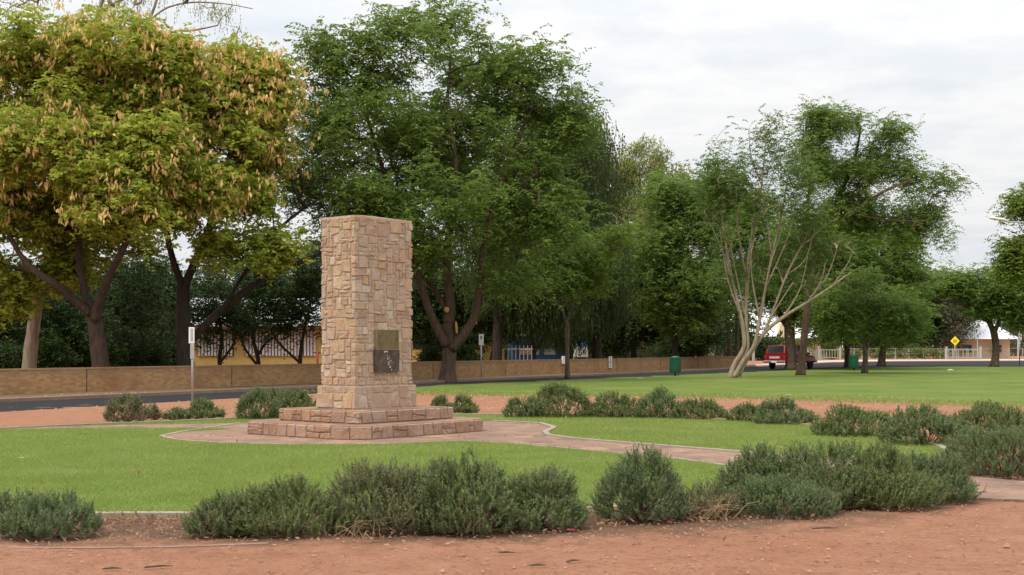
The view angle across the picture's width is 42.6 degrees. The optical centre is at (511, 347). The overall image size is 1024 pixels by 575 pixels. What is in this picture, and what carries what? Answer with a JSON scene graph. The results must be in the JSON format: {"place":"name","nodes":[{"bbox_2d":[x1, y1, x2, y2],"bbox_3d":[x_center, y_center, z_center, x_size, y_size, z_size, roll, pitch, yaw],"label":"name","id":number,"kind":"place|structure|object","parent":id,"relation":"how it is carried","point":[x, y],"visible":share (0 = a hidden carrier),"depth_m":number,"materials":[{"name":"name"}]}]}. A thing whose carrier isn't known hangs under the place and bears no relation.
{"place":"outdoors","nodes":[
{"label":"outdoors","id":0,"kind":"place"},
{"bbox_2d":[191,298,321,364],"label":"school building","id":1,"kind":"structure","parent":0,"point":[238,357],"depth_m":85.99,"materials":[{"name":"paint"}]},
{"bbox_2d":[198,331,233,355],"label":"window","id":2,"kind":"structure","parent":1,"relation":"in","point":[212,353],"depth_m":85.91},
{"bbox_2d":[246,331,315,355],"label":"window","id":3,"kind":"structure","parent":1,"relation":"in","point":[308,348],"depth_m":85.91,"materials":[{"name":"metal"}]},
{"bbox_2d":[412,334,503,361],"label":"school building","id":4,"kind":"structure","parent":0,"point":[414,350],"depth_m":104.00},
{"bbox_2d":[0,412,945,516],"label":"lawn","id":5,"kind":"structure","parent":0,"point":[266,457],"depth_m":19.34,"materials":[{"name":"plant"}]},
{"bbox_2d":[234,385,285,418],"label":"rosemary bush","id":6,"kind":"object","parent":5,"relation":"on","point":[259,395],"visible":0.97,"depth_m":29.41,"materials":[{"name":"plant"}]},
{"bbox_2d":[266,386,315,416],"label":"rosemary bush","id":7,"kind":"object","parent":5,"relation":"on","point":[301,398],"visible":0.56,"depth_m":30.00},
{"bbox_2d":[501,395,546,416],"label":"rosemary bush","id":8,"kind":"object","parent":5,"relation":"on","point":[528,406],"visible":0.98,"depth_m":30.21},
{"bbox_2d":[528,379,594,417],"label":"rosemary bush","id":9,"kind":"object","parent":5,"relation":"on","point":[552,392],"visible":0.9,"depth_m":30.24,"materials":[{"name":"plant"}]},
{"bbox_2d":[584,388,643,416],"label":"rosemary bush","id":10,"kind":"object","parent":5,"relation":"on","point":[622,405],"visible":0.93,"depth_m":30.25,"materials":[{"name":"plant"}]},
{"bbox_2d":[632,385,680,417],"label":"rosemary bush","id":11,"kind":"object","parent":5,"relation":"on","point":[656,401],"visible":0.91,"depth_m":29.98,"materials":[{"name":"plant"}]},
{"bbox_2d":[491,420,856,461],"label":"path kerb","id":12,"kind":"structure","parent":5,"relation":"on","point":[546,432],"depth_m":22.26,"materials":[{"name":"concrete"}]},
{"bbox_2d":[750,395,821,423],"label":"rosemary bush","id":13,"kind":"object","parent":5,"relation":"on","point":[778,410],"visible":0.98,"depth_m":27.57,"materials":[{"name":"plant"}]},
{"bbox_2d":[809,401,892,435],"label":"rosemary bush","id":14,"kind":"object","parent":5,"relation":"on","point":[827,424],"visible":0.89,"depth_m":23.83,"materials":[{"name":"plant"}]},
{"bbox_2d":[874,402,976,444],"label":"rosemary bush","id":15,"kind":"object","parent":5,"relation":"on","point":[942,425],"visible":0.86,"depth_m":21.62,"materials":[{"name":"plant"}]},
{"bbox_2d":[0,349,1023,574],"bbox_3d":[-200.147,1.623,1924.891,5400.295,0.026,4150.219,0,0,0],"label":"ground","id":16,"kind":"structure","parent":0,"point":[925,548],"depth_m":10.70,"materials":[{"name":"soil"}]},
{"bbox_2d":[0,336,21,368],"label":"shrub","id":17,"kind":"object","parent":16,"relation":"on","point":[7,361],"visible":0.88,"depth_m":62.01,"materials":[{"name":"green plant"}]},
{"bbox_2d":[0,487,53,520],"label":"rosemary bush","id":18,"kind":"object","parent":16,"relation":"on","point":[5,496],"visible":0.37,"depth_m":11.98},
{"bbox_2d":[0,265,74,365],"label":"understorey tree","id":19,"kind":"object","parent":16,"relation":"on","point":[16,324],"visible":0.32,"depth_m":65.87,"materials":[{"name":"green plant"}]},
{"bbox_2d":[0,485,104,537],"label":"rosemary bush","id":20,"kind":"object","parent":16,"relation":"on","point":[26,518],"visible":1,"depth_m":11.13,"materials":[{"name":"plant"}]},
{"bbox_2d":[37,331,85,367],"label":"shrub","id":21,"kind":"object","parent":16,"relation":"on","point":[51,354],"visible":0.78,"depth_m":64.64,"materials":[{"name":"green plant"}]},
{"bbox_2d":[3,274,121,363],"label":"understorey tree","id":22,"kind":"object","parent":16,"relation":"on","point":[70,312],"visible":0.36,"depth_m":67.74,"materials":[{"name":"green plant"}]},
{"bbox_2d":[57,339,90,367],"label":"shrub","id":23,"kind":"object","parent":16,"relation":"on","point":[87,355],"visible":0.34,"depth_m":67.66,"materials":[{"name":"green plant"}]},
{"bbox_2d":[54,251,184,366],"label":"understorey tree","id":24,"kind":"object","parent":16,"relation":"on","point":[118,313],"visible":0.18,"depth_m":73.25,"materials":[{"name":"green plant"}]},
{"bbox_2d":[67,240,177,365],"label":"understorey tree","id":25,"kind":"object","parent":16,"relation":"on","point":[148,299],"visible":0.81,"depth_m":65.79,"materials":[{"name":"green plant"}]},
{"bbox_2d":[102,390,150,421],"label":"rosemary bush","id":26,"kind":"object","parent":16,"relation":"on","point":[135,407],"visible":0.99,"depth_m":28.42,"materials":[{"name":"plant"}]},
{"bbox_2d":[0,0,253,366],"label":"siris tree","id":27,"kind":"object","parent":16,"relation":"on","point":[86,129],"visible":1,"depth_m":52.12,"materials":[{"name":"green plant"}]},
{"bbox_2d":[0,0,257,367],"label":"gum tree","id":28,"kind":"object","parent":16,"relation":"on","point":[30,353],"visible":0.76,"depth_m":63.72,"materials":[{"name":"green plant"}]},
{"bbox_2d":[106,329,156,366],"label":"shrub","id":29,"kind":"object","parent":16,"relation":"on","point":[127,359],"visible":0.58,"depth_m":65.72,"materials":[{"name":"green plant"}]},
{"bbox_2d":[0,542,268,548],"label":"bed edging","id":30,"kind":"object","parent":16,"relation":"on","point":[173,546],"visible":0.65,"depth_m":10.65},
{"bbox_2d":[133,333,176,365],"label":"shrub","id":31,"kind":"object","parent":16,"relation":"on","point":[156,359],"visible":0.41,"depth_m":67.67,"materials":[{"name":"green plant"}]},
{"bbox_2d":[119,252,210,339],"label":"understorey tree","id":32,"kind":"object","parent":16,"relation":"on","point":[170,280],"visible":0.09,"depth_m":79.16,"materials":[{"name":"green plant"}]},
{"bbox_2d":[157,405,194,419],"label":"rosemary bush","id":33,"kind":"object","parent":16,"relation":"on","point":[177,413],"visible":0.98,"depth_m":29.10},
{"bbox_2d":[159,332,194,365],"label":"shrub","id":34,"kind":"object","parent":16,"relation":"on","point":[174,352],"visible":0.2,"depth_m":69.78,"materials":[{"name":"green plant"}]},
{"bbox_2d":[189,327,194,402],"bbox_3d":[-9.085,0.555,37.258,0.170,2.290,0.090,0,0,11],"label":"parking sign","id":35,"kind":"object","parent":16,"relation":"on","point":[191,335],"visible":0.93,"depth_m":37.23,"materials":[{"name":"metal"}]},
{"bbox_2d":[162,262,246,307],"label":"understorey tree","id":36,"kind":"object","parent":16,"relation":"on","point":[196,274],"visible":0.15,"depth_m":99.26,"materials":[{"name":"green plant"}]},
{"bbox_2d":[185,396,227,418],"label":"rosemary bush","id":37,"kind":"object","parent":16,"relation":"on","point":[209,410],"visible":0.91,"depth_m":29.72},
{"bbox_2d":[170,488,268,536],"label":"rosemary bush","id":38,"kind":"object","parent":16,"relation":"on","point":[218,521],"visible":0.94,"depth_m":11.16,"materials":[{"name":"plant"}]},
{"bbox_2d":[163,264,277,364],"bbox_3d":[-14.288,-1.370,63.880,6.046,6.124,4.317,0,0,0],"label":"understorey tree","id":39,"kind":"object","parent":16,"relation":"on","point":[241,323],"visible":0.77,"depth_m":63.73,"materials":[{"name":"green plant"}]},
{"bbox_2d":[115,32,329,365],"bbox_3d":[-11.950,-5.933,55.683,9.670,15.258,9.853,0,0,0],"label":"siris tree","id":40,"kind":"object","parent":16,"relation":"on","point":[253,127],"visible":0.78,"depth_m":55.01,"materials":[{"name":"green plant"}]},
{"bbox_2d":[203,260,319,363],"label":"understorey tree","id":41,"kind":"object","parent":16,"relation":"on","point":[258,295],"visible":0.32,"depth_m":66.53,"materials":[{"name":"green plant"}]},
{"bbox_2d":[224,232,321,297],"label":"understorey tree","id":42,"kind":"object","parent":16,"relation":"on","point":[294,273],"visible":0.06,"depth_m":101.26,"materials":[{"name":"green plant"}]},
{"bbox_2d":[206,472,360,535],"bbox_3d":[-1.996,1.350,11.513,1.358,0.562,1.125,0,0,0],"label":"rosemary bush","id":43,"kind":"object","parent":16,"relation":"on","point":[278,502],"visible":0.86,"depth_m":11.26,"materials":[{"name":"plant"}]},
{"bbox_2d":[246,253,321,363],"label":"understorey tree","id":44,"kind":"object","parent":16,"relation":"on","point":[299,307],"visible":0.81,"depth_m":65.68,"materials":[{"name":"green plant"}]},
{"bbox_2d":[0,364,754,397],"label":"verge","id":45,"kind":"structure","parent":16,"relation":"on","point":[132,391],"depth_m":53.45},
{"bbox_2d":[0,356,737,394],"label":"brick wall","id":46,"kind":"structure","parent":45,"relation":"on","point":[22,381],"depth_m":55.32,"materials":[{"name":"brown brick"}]},
{"bbox_2d":[532,98,651,358],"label":"she oak","id":47,"kind":"object","parent":45,"relation":"on","point":[610,314],"visible":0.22,"depth_m":91.28,"materials":[{"name":"green plant"}]},
{"bbox_2d":[321,453,458,533],"bbox_3d":[-1.107,1.284,11.619,1.329,0.694,1.080,0,0,0],"label":"rosemary bush","id":48,"kind":"object","parent":16,"relation":"on","point":[397,488],"visible":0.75,"depth_m":11.42,"materials":[{"name":"plant"}]},
{"bbox_2d":[1,298,785,360],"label":"woods","id":49,"kind":"object","parent":16,"relation":"on","point":[765,342],"visible":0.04,"depth_m":167.73,"materials":[{"name":"green plant"}]},
{"bbox_2d":[411,343,442,361],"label":"shrub","id":50,"kind":"object","parent":16,"relation":"on","point":[431,355],"visible":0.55,"depth_m":91.55,"materials":[{"name":"green plant"}]},
{"bbox_2d":[429,393,452,406],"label":"rosemary bush","id":51,"kind":"object","parent":16,"relation":"on","point":[440,400],"visible":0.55,"depth_m":32.28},
{"bbox_2d":[268,0,616,382],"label":"shade tree","id":52,"kind":"object","parent":16,"relation":"on","point":[451,194],"visible":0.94,"depth_m":60.77,"materials":[{"name":"green plant"}]},
{"bbox_2d":[411,265,488,355],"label":"understorey tree","id":53,"kind":"object","parent":16,"relation":"on","point":[434,341],"visible":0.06,"depth_m":96.66,"materials":[{"name":"green plant"}]},
{"bbox_2d":[158,422,757,469],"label":"path kerb","id":54,"kind":"structure","parent":16,"relation":"on","point":[163,435],"depth_m":21.89,"materials":[{"name":"concrete"}]},
{"bbox_2d":[405,443,522,537],"bbox_3d":[-0.428,1.232,11.441,1.052,0.798,0.866,0,0,0],"label":"rosemary bush","id":55,"kind":"object","parent":16,"relation":"on","point":[444,473],"visible":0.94,"depth_m":11.33,"materials":[{"name":"plant"}]},
{"bbox_2d":[449,392,479,413],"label":"rosemary bush","id":56,"kind":"object","parent":16,"relation":"on","point":[467,406],"visible":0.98,"depth_m":32.02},
{"bbox_2d":[456,343,487,360],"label":"shrub","id":57,"kind":"object","parent":16,"relation":"on","point":[473,356],"visible":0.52,"depth_m":95.86,"materials":[{"name":"green plant"}]},
{"bbox_2d":[0,414,944,518],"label":"kerb","id":58,"kind":"structure","parent":16,"relation":"on","point":[149,513],"depth_m":13.45,"materials":[{"name":"concrete"}]},
{"bbox_2d":[440,272,518,358],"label":"understorey tree","id":59,"kind":"object","parent":16,"relation":"on","point":[487,341],"visible":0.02,"depth_m":99.47,"materials":[{"name":"green plant"}]},
{"bbox_2d":[411,264,555,359],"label":"dense tree","id":60,"kind":"object","parent":16,"relation":"on","point":[421,322],"visible":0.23,"depth_m":88.83,"materials":[{"name":"green plant"}]},
{"bbox_2d":[0,442,1021,560],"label":"leaf litter","id":61,"kind":"object","parent":16,"relation":"on","point":[318,539],"visible":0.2,"depth_m":11.78,"materials":[{"name":"plant"}]},
{"bbox_2d":[1,502,1023,574],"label":"pebbles","id":62,"kind":"object","parent":16,"relation":"on","point":[1006,544],"visible":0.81,"depth_m":10.63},
{"bbox_2d":[4,490,1023,574],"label":"fallen leaves","id":63,"kind":"object","parent":16,"relation":"on","point":[816,561],"visible":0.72,"depth_m":10.60,"materials":[{"name":"brown plant"}]},
{"bbox_2d":[10,391,1023,411],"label":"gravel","id":64,"kind":"structure","parent":16,"relation":"on","point":[815,404],"depth_m":37.34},
{"bbox_2d":[476,462,593,529],"bbox_3d":[0.190,1.327,11.744,1.106,0.607,0.843,0,0,0],"label":"rosemary bush","id":65,"kind":"object","parent":16,"relation":"on","point":[544,481],"visible":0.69,"depth_m":11.61,"materials":[{"name":"plant"}]},
{"bbox_2d":[508,335,564,359],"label":"school shed","id":66,"kind":"structure","parent":16,"relation":"on","point":[548,354],"depth_m":112.00,"materials":[{"name":"blue paint"}]},
{"bbox_2d":[440,104,638,359],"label":"she oak","id":67,"kind":"object","parent":16,"relation":"on","point":[547,313],"visible":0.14,"depth_m":83.26,"materials":[{"name":"green plant"}]},
{"bbox_2d":[522,330,561,359],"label":"understorey tree","id":68,"kind":"object","parent":16,"relation":"on","point":[535,350],"visible":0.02,"depth_m":105.81,"materials":[{"name":"green plant"}]},
{"bbox_2d":[516,215,644,378],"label":"thin tree","id":69,"kind":"object","parent":16,"relation":"on","point":[593,273],"visible":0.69,"depth_m":67.95,"materials":[{"name":"green plant"}]},
{"bbox_2d":[562,339,647,358],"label":"understorey tree","id":70,"kind":"object","parent":16,"relation":"on","point":[616,351],"visible":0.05,"depth_m":111.25,"materials":[{"name":"green plant"}]},
{"bbox_2d":[571,247,686,358],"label":"dense tree","id":71,"kind":"object","parent":16,"relation":"on","point":[635,341],"visible":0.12,"depth_m":106.70,"materials":[{"name":"green plant"}]},
{"bbox_2d":[582,439,696,521],"bbox_3d":[1.174,1.248,12.344,1.081,0.766,0.838,0,0,0],"label":"rosemary bush","id":72,"kind":"object","parent":16,"relation":"on","point":[625,476],"visible":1,"depth_m":12.19,"materials":[{"name":"plant"}]},
{"bbox_2d":[600,133,693,355],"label":"olive tree","id":73,"kind":"object","parent":16,"relation":"on","point":[634,167],"visible":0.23,"depth_m":133.72,"materials":[{"name":"green plant"}]},
{"bbox_2d":[291,388,1023,408],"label":"path","id":74,"kind":"structure","parent":16,"relation":"on","point":[888,400],"depth_m":41.72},
{"bbox_2d":[614,159,735,355],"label":"dense tree","id":75,"kind":"object","parent":16,"relation":"on","point":[678,299],"visible":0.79,"depth_m":101.66,"materials":[{"name":"green plant"}]},
{"bbox_2d":[640,304,739,357],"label":"understorey tree","id":76,"kind":"object","parent":16,"relation":"on","point":[698,350],"visible":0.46,"depth_m":115.12,"materials":[{"name":"green plant"}]},
{"bbox_2d":[668,395,729,418],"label":"rosemary bush","id":77,"kind":"object","parent":16,"relation":"on","point":[697,407],"visible":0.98,"depth_m":29.47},
{"bbox_2d":[664,470,761,519],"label":"rosemary bush","id":78,"kind":"object","parent":16,"relation":"on","point":[708,496],"visible":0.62,"depth_m":12.52,"materials":[{"name":"plant"}]},
{"bbox_2d":[675,495,759,519],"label":"straw tuft","id":79,"kind":"object","parent":16,"relation":"on","point":[714,513],"visible":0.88,"depth_m":12.34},
{"bbox_2d":[688,158,798,355],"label":"dense tree","id":80,"kind":"object","parent":16,"relation":"on","point":[760,233],"visible":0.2,"depth_m":116.90,"materials":[{"name":"green plant"}]},
{"bbox_2d":[720,401,768,420],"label":"rosemary bush","id":81,"kind":"object","parent":16,"relation":"on","point":[744,410],"visible":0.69,"depth_m":28.68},
{"bbox_2d":[706,440,796,506],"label":"rosemary bush","id":82,"kind":"object","parent":16,"relation":"on","point":[758,458],"visible":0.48,"depth_m":13.27,"materials":[{"name":"plant"}]},
{"bbox_2d":[717,469,857,518],"bbox_3d":[2.639,1.398,12.719,1.331,0.466,0.878,0,0,0],"label":"rosemary bush","id":83,"kind":"object","parent":16,"relation":"on","point":[807,494],"visible":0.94,"depth_m":12.56,"materials":[{"name":"plant"}]},
{"bbox_2d":[778,433,892,508],"bbox_3d":[3.232,1.249,13.361,1.282,0.764,1.018,0,0,0],"label":"rosemary bush","id":84,"kind":"object","parent":16,"relation":"on","point":[817,472],"visible":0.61,"depth_m":13.22,"materials":[{"name":"plant"}]},
{"bbox_2d":[796,322,875,366],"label":"shade tree","id":85,"kind":"object","parent":16,"relation":"on","point":[846,355],"visible":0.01,"depth_m":109.14,"materials":[{"name":"green plant"}]},
{"bbox_2d":[737,207,950,369],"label":"shade tree","id":86,"kind":"object","parent":16,"relation":"on","point":[908,273],"visible":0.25,"depth_m":97.36,"materials":[{"name":"green plant"}]},
{"bbox_2d":[821,436,950,508],"bbox_3d":[3.779,1.268,13.337,1.276,0.726,1.036,0,0,0],"label":"rosemary bush","id":87,"kind":"object","parent":16,"relation":"on","point":[910,487],"visible":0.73,"depth_m":13.12,"materials":[{"name":"plant"}]},
{"bbox_2d":[755,359,1023,365],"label":"footpath","id":88,"kind":"structure","parent":16,"relation":"on","point":[907,360],"depth_m":168.30,"materials":[{"name":"concrete"}]},
{"bbox_2d":[832,346,950,358],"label":"hedge","id":89,"kind":"object","parent":16,"relation":"on","point":[889,355],"visible":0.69,"depth_m":189.62,"materials":[{"name":"green plant"}]},
{"bbox_2d":[837,273,955,365],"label":"shade tree","id":90,"kind":"object","parent":16,"relation":"on","point":[882,352],"visible":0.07,"depth_m":116.27,"materials":[{"name":"green plant"}]},
{"bbox_2d":[796,322,1023,355],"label":"woods","id":91,"kind":"object","parent":16,"relation":"on","point":[1013,346],"visible":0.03,"depth_m":263.42,"materials":[{"name":"plant"}]},
{"bbox_2d":[807,348,1023,359],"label":"fence","id":92,"kind":"object","parent":16,"relation":"on","point":[966,353],"visible":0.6,"depth_m":189.28,"materials":[{"name":"white paint"}]},
{"bbox_2d":[864,296,980,356],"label":"tree","id":93,"kind":"object","parent":16,"relation":"on","point":[963,322],"visible":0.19,"depth_m":202.92,"materials":[{"name":"green plant"}]},
{"bbox_2d":[881,445,987,501],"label":"rosemary bush","id":94,"kind":"object","parent":16,"relation":"on","point":[951,473],"visible":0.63,"depth_m":13.72,"materials":[{"name":"plant"}]},
{"bbox_2d":[931,422,1023,476],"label":"rosemary bush","id":95,"kind":"object","parent":16,"relation":"on","point":[994,446],"visible":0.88,"depth_m":16.48,"materials":[{"name":"plant"}]},
{"bbox_2d":[939,320,1017,357],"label":"house","id":96,"kind":"structure","parent":16,"relation":"on","point":[983,340],"depth_m":206.60,"materials":[{"name":"white paint"}]},
{"bbox_2d":[934,397,1023,437],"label":"rosemary bush","id":97,"kind":"object","parent":16,"relation":"on","point":[1009,415],"visible":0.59,"depth_m":22.85,"materials":[{"name":"plant"}]},
{"bbox_2d":[0,361,1023,411],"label":"road","id":98,"kind":"structure","parent":0,"point":[28,405],"depth_m":63.25,"materials":[{"name":"asphalt"}]},
{"bbox_2d":[0,365,756,401],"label":"road kerb","id":99,"kind":"structure","parent":98,"relation":"on","point":[170,393],"depth_m":48.23,"materials":[{"name":"concrete"}]},
{"bbox_2d":[763,345,816,368],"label":"pickup","id":100,"kind":"object","parent":98,"relation":"on","point":[774,355],"visible":0.71,"depth_m":98.47,"materials":[{"name":"red paint"}]},
{"bbox_2d":[0,0,1023,348],"label":"sky","id":101,"kind":"structure","parent":0,"point":[675,71],"materials":[{"name":"white"}]},
{"bbox_2d":[1,421,1023,501],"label":"path","id":102,"kind":"structure","parent":0,"point":[1002,490],"depth_m":22.60,"materials":[{"name":"concrete"}]},
{"bbox_2d":[247,215,482,439],"bbox_3d":[-2.761,-0.398,25.000,3.274,4.195,3.767,0,0,39],"label":"stone monument","id":103,"kind":"object","parent":102,"relation":"on","point":[366,389],"visible":1,"depth_m":24.45,"materials":[{"name":"stone"}]},
{"bbox_2d":[416,366,1023,404],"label":"lawn","id":104,"kind":"structure","parent":0,"point":[999,384],"depth_m":57.91,"materials":[{"name":"plant"}]},
{"bbox_2d":[669,356,680,375],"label":"litter bin","id":105,"kind":"object","parent":104,"relation":"on","point":[674,364],"visible":0.98,"depth_m":76.01,"materials":[{"name":"green paint"}]},
{"bbox_2d":[684,103,875,377],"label":"pale stemmed tree","id":106,"kind":"object","parent":104,"relation":"on","point":[716,201],"visible":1,"depth_m":70.95,"materials":[{"name":"green plant"}]},
{"bbox_2d":[796,262,948,372],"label":"shade tree","id":107,"kind":"object","parent":104,"relation":"on","point":[832,312],"visible":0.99,"depth_m":83.69,"materials":[{"name":"green plant"}]},
{"bbox_2d":[768,94,983,374],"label":"shade tree","id":108,"kind":"object","parent":104,"relation":"on","point":[911,226],"visible":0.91,"depth_m":77.65,"materials":[{"name":"green plant"}]},
{"bbox_2d":[908,259,1023,366],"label":"shade tree","id":109,"kind":"object","parent":104,"relation":"on","point":[968,286],"visible":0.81,"depth_m":111.90,"materials":[{"name":"green plant"}]},
{"bbox_2d":[982,180,1023,300],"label":"shade tree","id":110,"kind":"object","parent":104,"relation":"on","point":[1008,262],"visible":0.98,"depth_m":95.63,"materials":[{"name":"green plant"}]},
{"bbox_2d":[710,313,795,358],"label":"house","id":111,"kind":"structure","parent":0,"point":[776,328],"depth_m":190.73,"materials":[{"name":"white paint"}]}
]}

